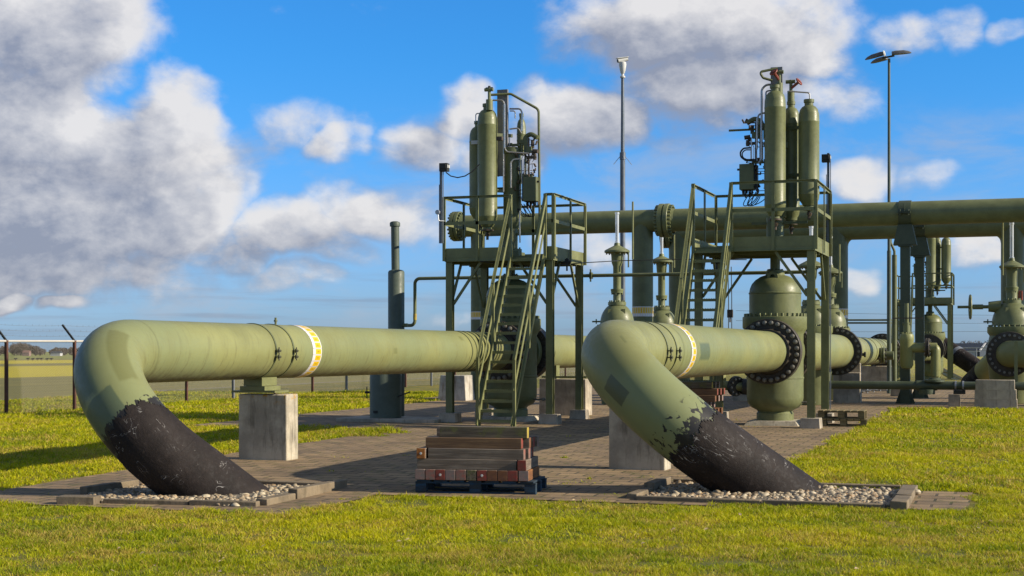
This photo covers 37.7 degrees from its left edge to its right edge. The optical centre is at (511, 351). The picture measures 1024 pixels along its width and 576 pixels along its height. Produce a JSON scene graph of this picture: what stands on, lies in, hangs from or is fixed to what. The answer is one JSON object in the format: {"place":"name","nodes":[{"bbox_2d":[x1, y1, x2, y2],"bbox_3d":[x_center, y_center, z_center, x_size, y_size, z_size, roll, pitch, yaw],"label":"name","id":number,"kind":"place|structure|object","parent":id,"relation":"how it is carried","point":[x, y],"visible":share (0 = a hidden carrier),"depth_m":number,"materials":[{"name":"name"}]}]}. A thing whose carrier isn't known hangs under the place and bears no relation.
{"place":"outdoors","nodes":[
{"label":"outdoors","id":0,"kind":"place"},
{"bbox_2d":[0,497,1018,574],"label":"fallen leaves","id":1,"kind":"object","parent":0,"point":[515,524],"visible":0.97,"depth_m":14.48,"materials":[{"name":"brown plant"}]},
{"bbox_2d":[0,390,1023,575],"bbox_3d":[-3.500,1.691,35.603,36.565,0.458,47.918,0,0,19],"label":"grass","id":2,"kind":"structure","parent":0,"point":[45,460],"depth_m":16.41,"materials":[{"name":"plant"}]},
{"bbox_2d":[0,387,1023,513],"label":"pavement","id":3,"kind":"structure","parent":0,"point":[391,465],"depth_m":24.72,"materials":[{"name":"concrete"}]},
{"bbox_2d":[56,495,100,505],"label":"kerb stone","id":4,"kind":"object","parent":3,"relation":"on","point":[62,500],"visible":0.54,"depth_m":18.52,"materials":[{"name":"concrete"}]},
{"bbox_2d":[80,479,138,493],"bbox_3d":[-5.463,1.898,20.358,0.120,0.220,1.200,0,0,20],"label":"kerb stone","id":5,"kind":"object","parent":3,"relation":"on","point":[104,486],"visible":0.43,"depth_m":20.22,"materials":[{"name":"concrete"}]},
{"bbox_2d":[103,498,189,504],"bbox_3d":[-4.536,1.925,18.604,1.122,0.175,0.120,0,0,11],"label":"kerb stone","id":6,"kind":"object","parent":3,"relation":"on","point":[144,501],"visible":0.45,"depth_m":18.56,"materials":[{"name":"concrete"}]},
{"bbox_2d":[82,483,309,506],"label":"gravel","id":7,"kind":"structure","parent":3,"relation":"on","point":[144,495],"depth_m":19.40,"materials":[{"name":"gravel"}]},
{"bbox_2d":[189,499,259,506],"bbox_3d":[-3.534,1.922,18.410,0.878,0.180,0.130,0,0,11],"label":"kerb stone","id":8,"kind":"object","parent":3,"relation":"on","point":[222,502],"visible":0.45,"depth_m":18.36,"materials":[{"name":"concrete"}]},
{"bbox_2d":[239,393,297,460],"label":"concrete block","id":9,"kind":"structure","parent":3,"relation":"on","point":[268,426],"depth_m":24.81,"materials":[{"name":"concrete"}]},
{"bbox_2d":[256,493,295,505],"bbox_3d":[-2.958,1.911,18.784,0.160,0.200,0.800,0,0,17],"label":"kerb stone","id":10,"kind":"object","parent":3,"relation":"on","point":[274,499],"visible":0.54,"depth_m":18.67,"materials":[{"name":"concrete"}]},
{"bbox_2d":[258,480,320,485],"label":"kerb stone","id":11,"kind":"object","parent":3,"relation":"on","point":[298,483],"depth_m":20.87,"materials":[{"name":"concrete"}]},
{"bbox_2d":[73,318,525,495],"bbox_3d":[-1.845,1.436,27.537,4.319,4.363,17.654,0,0,19],"label":"gas pipe","id":12,"kind":"object","parent":3,"relation":"on","point":[150,440],"visible":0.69,"depth_m":21.82,"materials":[{"name":"metal"}]},
{"bbox_2d":[288,479,346,498],"bbox_3d":[-2.567,1.878,19.898,0.140,0.240,1.500,0,0,19],"label":"kerb stone","id":13,"kind":"object","parent":3,"relation":"on","point":[313,489],"visible":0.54,"depth_m":19.74,"materials":[{"name":"concrete"}]},
{"bbox_2d":[336,416,439,422],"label":"concrete slab","id":14,"kind":"structure","parent":3,"relation":"on","point":[408,419],"depth_m":36.47,"materials":[{"name":"concrete"}]},
{"bbox_2d":[365,374,409,417],"bbox_3d":[-3.057,0.662,36.874,0.804,1.935,1.062,0,0,-32],"label":"vent tank","id":15,"kind":"object","parent":14,"relation":"on","point":[384,392],"visible":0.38,"depth_m":36.66,"materials":[{"name":"metal"}]},
{"bbox_2d":[388,221,407,415],"bbox_3d":[-2.975,-0.846,39.181,0.545,5.131,0.430,0,0,19],"label":"vent stack","id":16,"kind":"object","parent":3,"relation":"on","point":[396,297],"visible":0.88,"depth_m":39.06,"materials":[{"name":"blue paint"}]},
{"bbox_2d":[438,412,461,422],"bbox_3d":[-1.506,1.630,36.432,0.458,0.280,0.458,0,0,19],"label":"concrete footing","id":17,"kind":"object","parent":3,"relation":"on","point":[454,417],"visible":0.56,"depth_m":36.24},
{"bbox_2d":[438,375,474,400],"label":"concrete block","id":18,"kind":"structure","parent":3,"relation":"on","point":[463,388],"depth_m":50.38,"materials":[{"name":"concrete"}]},
{"bbox_2d":[415,476,546,494],"bbox_3d":[-0.403,1.784,20.108,1.618,0.175,0.920,0,0,11],"label":"pallet","id":19,"kind":"object","parent":3,"relation":"on","point":[534,485],"visible":0.67,"depth_m":19.76,"materials":[{"name":"blue paint"}]},
{"bbox_2d":[415,469,425,479],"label":"timber","id":20,"kind":"object","parent":19,"relation":"on","point":[419,474],"visible":0.47,"depth_m":19.77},
{"bbox_2d":[417,458,516,469],"bbox_3d":[-0.588,1.486,19.751,1.338,0.137,0.125,0,0,11],"label":"timber","id":21,"kind":"object","parent":20,"relation":"on","point":[463,464],"visible":1,"depth_m":19.69,"materials":[{"name":"wood"}]},
{"bbox_2d":[428,448,524,459],"bbox_3d":[-0.467,1.347,19.738,1.290,0.137,0.125,0,1,11],"label":"timber","id":22,"kind":"object","parent":21,"relation":"on","point":[476,453],"visible":1,"depth_m":19.68,"materials":[{"name":"wood"}]},
{"bbox_2d":[426,437,522,448],"bbox_3d":[-0.499,1.208,19.780,1.292,0.137,0.125,0,0,11],"label":"timber","id":23,"kind":"object","parent":22,"relation":"on","point":[484,443],"visible":1,"depth_m":19.71,"materials":[{"name":"wood"}]},
{"bbox_2d":[425,469,435,479],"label":"timber","id":24,"kind":"object","parent":19,"relation":"on","point":[429,474],"visible":0.47,"depth_m":19.75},
{"bbox_2d":[435,469,446,479],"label":"timber","id":25,"kind":"object","parent":19,"relation":"on","point":[439,474],"visible":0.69,"depth_m":19.72,"materials":[{"name":"white paint"}]},
{"bbox_2d":[445,469,456,479],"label":"timber","id":26,"kind":"object","parent":19,"relation":"on","point":[450,474],"visible":0.47,"depth_m":19.70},
{"bbox_2d":[456,470,465,479],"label":"timber","id":27,"kind":"object","parent":19,"relation":"on","point":[460,474],"visible":0.47,"depth_m":19.67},
{"bbox_2d":[466,470,476,480],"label":"timber","id":28,"kind":"object","parent":19,"relation":"on","point":[471,475],"visible":0.47,"depth_m":19.65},
{"bbox_2d":[477,470,486,480],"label":"timber","id":29,"kind":"object","parent":19,"relation":"on","point":[481,475],"visible":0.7,"depth_m":19.62,"materials":[{"name":"white paint"}]},
{"bbox_2d":[487,470,497,480],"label":"timber","id":30,"kind":"object","parent":19,"relation":"on","point":[491,475],"visible":0.47,"depth_m":19.59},
{"bbox_2d":[497,470,507,480],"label":"timber","id":31,"kind":"object","parent":19,"relation":"on","point":[501,475],"visible":0.47,"depth_m":19.57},
{"bbox_2d":[507,470,518,480],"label":"timber","id":32,"kind":"object","parent":19,"relation":"on","point":[512,475],"visible":0.48,"depth_m":19.54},
{"bbox_2d":[519,466,538,480],"bbox_3d":[0.229,1.625,19.946,0.133,0.137,0.880,-1,0,10],"label":"timber","id":33,"kind":"object","parent":19,"relation":"on","point":[530,474],"visible":0.86,"depth_m":19.57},
{"bbox_2d":[517,456,537,470],"bbox_3d":[0.212,1.486,19.939,0.118,0.137,0.860,0,0,11],"label":"timber","id":34,"kind":"object","parent":33,"relation":"on","point":[527,464],"visible":0.89,"depth_m":19.59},
{"bbox_2d":[482,415,538,421],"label":"concrete plinth","id":35,"kind":"structure","parent":3,"relation":"on","point":[528,418],"depth_m":36.71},
{"bbox_2d":[480,265,545,416],"bbox_3d":[0.121,-0.438,37.369,1.705,4.124,2.195,0,0,19],"label":"pipeline valve","id":36,"kind":"object","parent":35,"relation":"on","point":[535,368],"visible":0.41,"depth_m":36.78,"materials":[{"name":"green paint"}]},
{"bbox_2d":[554,335,585,367],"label":"gas pipe","id":37,"kind":"object","parent":36,"relation":"attached to","point":[564,351],"visible":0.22,"depth_m":40.34,"materials":[{"name":"metal"}]},
{"bbox_2d":[442,193,586,426],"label":"access platform","id":38,"kind":"structure","parent":3,"relation":"on","point":[551,256],"depth_m":35.61,"materials":[{"name":"green paint"}]},
{"bbox_2d":[439,163,449,242],"bbox_3d":[-1.597,-3.454,34.808,0.271,1.867,0.182,0,0,19],"label":"cable post","id":39,"kind":"object","parent":38,"relation":"on","point":[444,167],"visible":1,"depth_m":34.88,"materials":[{"name":"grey metal"}]},
{"bbox_2d":[469,86,540,255],"bbox_3d":[-0.237,-4.417,37.100,1.889,4.234,1.116,0,0,19],"label":"valve actuator","id":40,"kind":"object","parent":38,"relation":"on","point":[493,153],"visible":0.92,"depth_m":36.99,"materials":[{"name":"green paint"}]},
{"bbox_2d":[408,269,806,326],"bbox_3d":[2.140,-1.371,38.152,10.886,1.445,0.195,0,0,19],"label":"pipe","id":41,"kind":"object","parent":38,"relation":"attached to","point":[590,275],"visible":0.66,"depth_m":38.06,"materials":[{"name":"metal"}]},
{"bbox_2d":[480,259,746,266],"bbox_3d":[2.537,-2.253,38.244,7.951,0.449,2.265,0,0,-41],"label":"cable","id":42,"kind":"object","parent":38,"relation":"attached to","point":[608,261],"visible":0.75,"depth_m":38.72,"materials":[{"name":"metal"}]},
{"bbox_2d":[538,414,561,423],"bbox_3d":[0.907,1.630,35.608,0.458,0.280,0.458,0,0,19],"label":"concrete footing","id":43,"kind":"object","parent":3,"relation":"on","point":[550,419],"visible":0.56,"depth_m":35.41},
{"bbox_2d":[539,378,591,415],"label":"concrete block","id":44,"kind":"structure","parent":3,"relation":"on","point":[564,397],"depth_m":39.72,"materials":[{"name":"concrete"}]},
{"bbox_2d":[542,365,586,378],"bbox_3d":[1.435,0.550,39.932,1.250,0.360,0.330,0,0,19],"label":"pipe rest","id":45,"kind":"object","parent":44,"relation":"on","point":[557,372],"visible":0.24,"depth_m":39.89,"materials":[{"name":"green paint"}]},
{"bbox_2d":[569,409,588,418],"bbox_3d":[1.705,1.618,37.945,0.419,0.280,0.419,0,0,19],"label":"concrete footing","id":46,"kind":"object","parent":3,"relation":"on","point":[579,414],"visible":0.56,"depth_m":37.77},
{"bbox_2d":[592,212,633,403],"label":"gate valve","id":47,"kind":"object","parent":3,"relation":"on","point":[616,309],"visible":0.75,"depth_m":46.83,"materials":[{"name":"green paint"}]},
{"bbox_2d":[614,56,631,301],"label":"camera mast","id":48,"kind":"object","parent":3,"relation":"on","point":[622,67],"visible":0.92,"depth_m":57.92,"materials":[{"name":"grey metal"}]},
{"bbox_2d":[609,408,670,469],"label":"concrete block","id":49,"kind":"structure","parent":3,"relation":"on","point":[629,449],"depth_m":22.79,"materials":[{"name":"concrete"}]},
{"bbox_2d":[627,487,652,498],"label":"kerb stone","id":50,"kind":"object","parent":3,"relation":"on","point":[641,491],"visible":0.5,"depth_m":19.25,"materials":[{"name":"concrete"}]},
{"bbox_2d":[644,477,670,490],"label":"kerb stone","id":51,"kind":"object","parent":3,"relation":"on","point":[655,484],"visible":0.5,"depth_m":20.14,"materials":[{"name":"concrete"}]},
{"bbox_2d":[653,237,673,323],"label":"gate valve","id":52,"kind":"object","parent":3,"relation":"on","point":[662,313],"visible":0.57,"depth_m":52.12,"materials":[{"name":"green paint"}]},
{"bbox_2d":[636,495,761,504],"bbox_3d":[2.318,1.905,18.652,1.570,0.170,0.120,0,0,19],"label":"kerb stone","id":53,"kind":"object","parent":3,"relation":"on","point":[694,499],"visible":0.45,"depth_m":18.60,"materials":[{"name":"concrete"}]},
{"bbox_2d":[581,319,823,492],"bbox_3d":[4.917,1.283,26.447,4.715,4.056,15.346,0,0,19],"label":"gas pipe","id":54,"kind":"object","parent":3,"relation":"on","point":[635,371],"visible":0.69,"depth_m":19.76,"materials":[{"name":"metal"}]},
{"bbox_2d":[723,375,746,395],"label":"pipe bend","id":55,"kind":"object","parent":3,"relation":"on","point":[735,385],"visible":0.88,"depth_m":44.34,"materials":[{"name":"green paint"}]},
{"bbox_2d":[674,179,831,417],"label":"access platform","id":56,"kind":"structure","parent":3,"relation":"on","point":[811,248],"depth_m":33.94,"materials":[{"name":"green paint"}]},
{"bbox_2d":[729,67,819,235],"bbox_3d":[6.122,-4.525,34.948,2.018,4.250,0.972,0,0,1],"label":"valve actuator","id":57,"kind":"object","parent":56,"relation":"on","point":[789,135],"visible":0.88,"depth_m":34.64,"materials":[{"name":"green paint"}]},
{"bbox_2d":[744,419,799,425],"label":"concrete plinth","id":58,"kind":"structure","parent":3,"relation":"on","point":[756,422],"depth_m":34.56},
{"bbox_2d":[743,256,815,420],"bbox_3d":[6.323,-0.438,35.251,1.705,4.124,2.195,0,0,19],"label":"pipeline valve","id":59,"kind":"object","parent":58,"relation":"on","point":[775,293],"visible":0.71,"depth_m":34.62,"materials":[{"name":"green paint"}]},
{"bbox_2d":[815,328,861,374],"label":"gas pipe","id":60,"kind":"object","parent":59,"relation":"attached to","point":[846,351],"visible":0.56,"depth_m":45.38,"materials":[{"name":"metal"}]},
{"bbox_2d":[673,479,900,488],"bbox_3d":[3.717,1.863,20.414,3.080,0.170,0.100,0,0,19],"label":"kerb stone","id":61,"kind":"object","parent":3,"relation":"on","point":[848,485],"visible":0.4,"depth_m":20.07,"materials":[{"name":"concrete"}]},
{"bbox_2d":[800,417,822,428],"bbox_3d":[6.717,1.630,33.623,0.458,0.280,0.458,0,0,19],"label":"concrete footing","id":62,"kind":"object","parent":3,"relation":"on","point":[810,423],"visible":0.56,"depth_m":33.42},
{"bbox_2d":[798,226,832,404],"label":"gate valve","id":63,"kind":"object","parent":3,"relation":"on","point":[817,330],"visible":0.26,"depth_m":46.04,"materials":[{"name":"green paint"}]},
{"bbox_2d":[762,499,885,508],"bbox_3d":[3.772,1.905,18.145,1.470,0.170,0.120,0,0,20],"label":"kerb stone","id":64,"kind":"object","parent":3,"relation":"on","point":[820,503],"visible":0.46,"depth_m":18.09,"materials":[{"name":"concrete"}]},
{"bbox_2d":[822,153,830,412],"bbox_3d":[7.627,-1.551,36.322,0.211,6.542,0.232,0,0,19],"label":"cable post","id":65,"kind":"object","parent":3,"relation":"on","point":[826,158],"visible":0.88,"depth_m":36.38,"materials":[{"name":"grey metal"}]},
{"bbox_2d":[817,236,849,399],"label":"gate valve","id":66,"kind":"object","parent":3,"relation":"on","point":[838,319],"visible":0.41,"depth_m":50.28,"materials":[{"name":"green paint"}]},
{"bbox_2d":[822,418,866,426],"bbox_3d":[7.649,1.627,34.535,1.050,0.170,0.850,0,0,14],"label":"pallet","id":67,"kind":"object","parent":3,"relation":"on","point":[843,422],"visible":0.67,"depth_m":34.15,"materials":[{"name":"brown wood"}]},
{"bbox_2d":[818,409,866,418],"bbox_3d":[7.630,1.445,34.573,1.074,0.190,0.880,0,0,19],"label":"pallet","id":68,"kind":"object","parent":67,"relation":"on","point":[842,413],"visible":0.99,"depth_m":34.26,"materials":[{"name":"brown wood"}]},
{"bbox_2d":[833,372,861,402],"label":"concrete block","id":69,"kind":"structure","parent":3,"relation":"on","point":[847,395],"depth_m":47.98,"materials":[{"name":"concrete"}]},
{"bbox_2d":[851,363,861,372],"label":"concrete block","id":70,"kind":"structure","parent":69,"relation":"on","point":[857,368],"depth_m":48.18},
{"bbox_2d":[858,333,899,365],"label":"gas pipe","id":71,"kind":"object","parent":70,"relation":"on","point":[875,352],"visible":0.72,"depth_m":54.83,"materials":[{"name":"metal"}]},
{"bbox_2d":[861,366,891,390],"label":"concrete block","id":72,"kind":"structure","parent":3,"relation":"on","point":[874,373],"depth_m":59.73,"materials":[{"name":"concrete"}]},
{"bbox_2d":[865,50,910,392],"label":"lamp post","id":73,"kind":"object","parent":3,"relation":"on","point":[884,57],"visible":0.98,"depth_m":56.95,"materials":[{"name":"metal"}]},
{"bbox_2d":[891,239,896,380],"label":"cable pole","id":74,"kind":"object","parent":3,"relation":"on","point":[894,313],"visible":0.81,"depth_m":57.42,"materials":[{"name":"metal"}]},
{"bbox_2d":[890,495,911,510],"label":"kerb stone","id":75,"kind":"object","parent":3,"relation":"on","point":[902,502],"visible":0.53,"depth_m":17.78,"materials":[{"name":"concrete"}]},
{"bbox_2d":[893,200,916,403],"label":"header column","id":76,"kind":"structure","parent":3,"relation":"on","point":[905,239],"depth_m":47.17,"materials":[{"name":"metal"}]},
{"bbox_2d":[447,198,1023,398],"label":"header pipe","id":77,"kind":"object","parent":76,"relation":"on","point":[665,220],"visible":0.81,"depth_m":49.32,"materials":[{"name":"metal"}]},
{"bbox_2d":[896,485,917,500],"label":"kerb stone","id":78,"kind":"object","parent":3,"relation":"on","point":[909,490],"visible":0.5,"depth_m":18.99,"materials":[{"name":"concrete"}]},
{"bbox_2d":[911,225,930,397],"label":"header column","id":79,"kind":"structure","parent":3,"relation":"on","point":[920,251],"depth_m":52.06,"materials":[{"name":"metal"}]},
{"bbox_2d":[659,222,1023,379],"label":"header pipe","id":80,"kind":"object","parent":79,"relation":"on","point":[843,237],"visible":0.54,"depth_m":52.74,"materials":[{"name":"metal"}]},
{"bbox_2d":[831,378,1023,394],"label":"pipe","id":81,"kind":"object","parent":3,"relation":"on","point":[929,386],"visible":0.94,"depth_m":45.28,"materials":[{"name":"metal"}]},
{"bbox_2d":[948,394,960,406],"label":"concrete block","id":82,"kind":"structure","parent":3,"relation":"on","point":[954,400],"depth_m":44.91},
{"bbox_2d":[961,355,988,381],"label":"gas pipe","id":83,"kind":"object","parent":3,"relation":"on","point":[977,371],"visible":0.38,"depth_m":69.00,"materials":[{"name":"metal"}]},
{"bbox_2d":[957,223,1023,403],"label":"gate valve","id":84,"kind":"object","parent":3,"relation":"on","point":[1008,315],"visible":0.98,"depth_m":47.10,"materials":[{"name":"green paint"}]},
{"bbox_2d":[1002,223,1003,274],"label":"steel rod","id":85,"kind":"object","parent":84,"relation":"attached to","point":[1002,248],"visible":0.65,"depth_m":46.98,"materials":[{"name":"green paint"}]},
{"bbox_2d":[986,331,1023,376],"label":"gas pipe","id":86,"kind":"object","parent":84,"relation":"attached to","point":[1000,353],"visible":0.95,"depth_m":46.34,"materials":[{"name":"metal"}]},
{"bbox_2d":[974,399,1016,407],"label":"concrete block","id":87,"kind":"structure","parent":3,"relation":"on","point":[990,403],"depth_m":43.79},
{"bbox_2d":[975,389,1016,399],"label":"concrete block","id":88,"kind":"structure","parent":87,"relation":"on","point":[998,394],"depth_m":43.77,"materials":[{"name":"concrete"}]},
{"bbox_2d":[975,380,1014,389],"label":"concrete block","id":89,"kind":"structure","parent":88,"relation":"on","point":[994,384],"depth_m":43.78,"materials":[{"name":"concrete"}]},
{"bbox_2d":[1014,342,1017,405],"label":"steel post","id":90,"kind":"object","parent":3,"relation":"on","point":[1016,361],"visible":0.64,"depth_m":45.22,"materials":[{"name":"metal"}]},
{"bbox_2d":[0,352,1023,575],"bbox_3d":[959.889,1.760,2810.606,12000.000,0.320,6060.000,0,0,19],"label":"ground","id":91,"kind":"structure","parent":0,"point":[435,387],"depth_m":17.05,"materials":[{"name":"plant"}]},
{"bbox_2d":[0,342,78,355],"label":"treeline","id":92,"kind":"object","parent":91,"relation":"on","point":[15,349],"visible":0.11,"depth_m":579.43,"materials":[{"name":"plant"}]},
{"bbox_2d":[0,324,584,413],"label":"wire fence","id":93,"kind":"object","parent":91,"relation":"on","point":[6,369],"visible":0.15,"depth_m":43.37,"materials":[{"name":"metal"}]},
{"bbox_2d":[891,272,954,380],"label":"access platform","id":94,"kind":"structure","parent":91,"relation":"on","point":[949,302],"depth_m":75.67,"materials":[{"name":"green paint"}]},
{"bbox_2d":[913,238,950,297],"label":"valve actuator","id":95,"kind":"object","parent":94,"relation":"on","point":[938,260],"visible":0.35,"depth_m":76.47,"materials":[{"name":"green paint"}]},
{"bbox_2d":[942,368,962,379],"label":"yellow pipe","id":96,"kind":"object","parent":91,"relation":"on","point":[956,376],"visible":0.43,"depth_m":85.30,"materials":[{"name":"paint"}]},
{"bbox_2d":[944,337,979,371],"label":"gas pipe","id":97,"kind":"object","parent":91,"relation":"on","point":[965,360],"visible":0.32,"depth_m":77.75,"materials":[{"name":"metal"}]},
{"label":"concrete plinth","id":98,"kind":"object","parent":91,"relation":"on","visible":0},
{"bbox_2d":[924,305,946,379],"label":"pipeline valve","id":99,"kind":"object","parent":98,"relation":"on","point":[933,332],"visible":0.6,"depth_m":76.44,"materials":[{"name":"green paint"}]},
{"bbox_2d":[0,0,1023,351],"label":"sky","id":100,"kind":"structure","parent":0,"point":[218,161],"materials":[{"name":"blue"}]},
{"bbox_2d":[632,202,633,258],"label":"steel rod","id":101,"kind":"object","parent":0,"point":[632,230],"visible":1,"depth_m":48.17,"materials":[{"name":"green paint"}]},
{"bbox_2d":[697,395,715,401],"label":"timber","id":102,"kind":"object","parent":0,"point":[708,398],"visible":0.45,"depth_m":30.84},
{"bbox_2d":[689,388,717,394],"bbox_3d":[3.521,0.833,31.072,1.500,0.128,0.160,0,1,15],"label":"timber","id":103,"kind":"object","parent":102,"relation":"on","point":[702,391],"visible":0.45,"depth_m":30.87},
{"bbox_2d":[682,382,712,387],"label":"timber","id":104,"kind":"object","parent":103,"relation":"on","point":[699,384],"visible":0.45,"depth_m":30.90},
{"bbox_2d":[645,480,898,506],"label":"gravel","id":105,"kind":"structure","parent":0,"point":[834,494],"depth_m":19.22,"materials":[{"name":"gravel"}]},
{"bbox_2d":[892,303,936,368],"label":"valve","id":106,"kind":"object","parent":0,"point":[909,347],"visible":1,"depth_m":45.97,"materials":[{"name":"green paint"}]},
{"bbox_2d":[931,345,940,378],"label":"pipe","id":107,"kind":"object","parent":106,"relation":"attached to","point":[935,363],"visible":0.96,"depth_m":45.74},
{"bbox_2d":[955,343,986,356],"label":"barn","id":108,"kind":"structure","parent":0,"point":[981,352],"depth_m":465.21,"materials":[{"name":"grey metal"}]},
{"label":"timber","id":109,"kind":"object","parent":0,"visible":0},
{"bbox_2d":[417,446,427,458],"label":"timber","id":110,"kind":"object","parent":109,"relation":"on","point":[422,452],"visible":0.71,"depth_m":19.77,"materials":[{"name":"white paint"}]},
{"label":"timber","id":111,"kind":"object","parent":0,"visible":0},
{"bbox_2d":[522,448,529,458],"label":"timber","id":112,"kind":"object","parent":111,"relation":"on","point":[527,453],"visible":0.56,"depth_m":19.75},
{"bbox_2d":[427,436,530,447],"bbox_3d":[-0.443,1.208,19.963,1.394,0.137,0.125,0,1,11],"label":"timber","id":113,"kind":"object","parent":112,"relation":"on","point":[526,442],"visible":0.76,"depth_m":19.78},
{"bbox_2d":[440,426,528,437],"bbox_3d":[-0.368,1.069,19.836,1.178,0.145,0.135,0,-1,11],"label":"timber","id":114,"kind":"object","parent":113,"relation":"on","point":[481,432],"visible":1,"depth_m":19.77,"materials":[{"name":"wood"}]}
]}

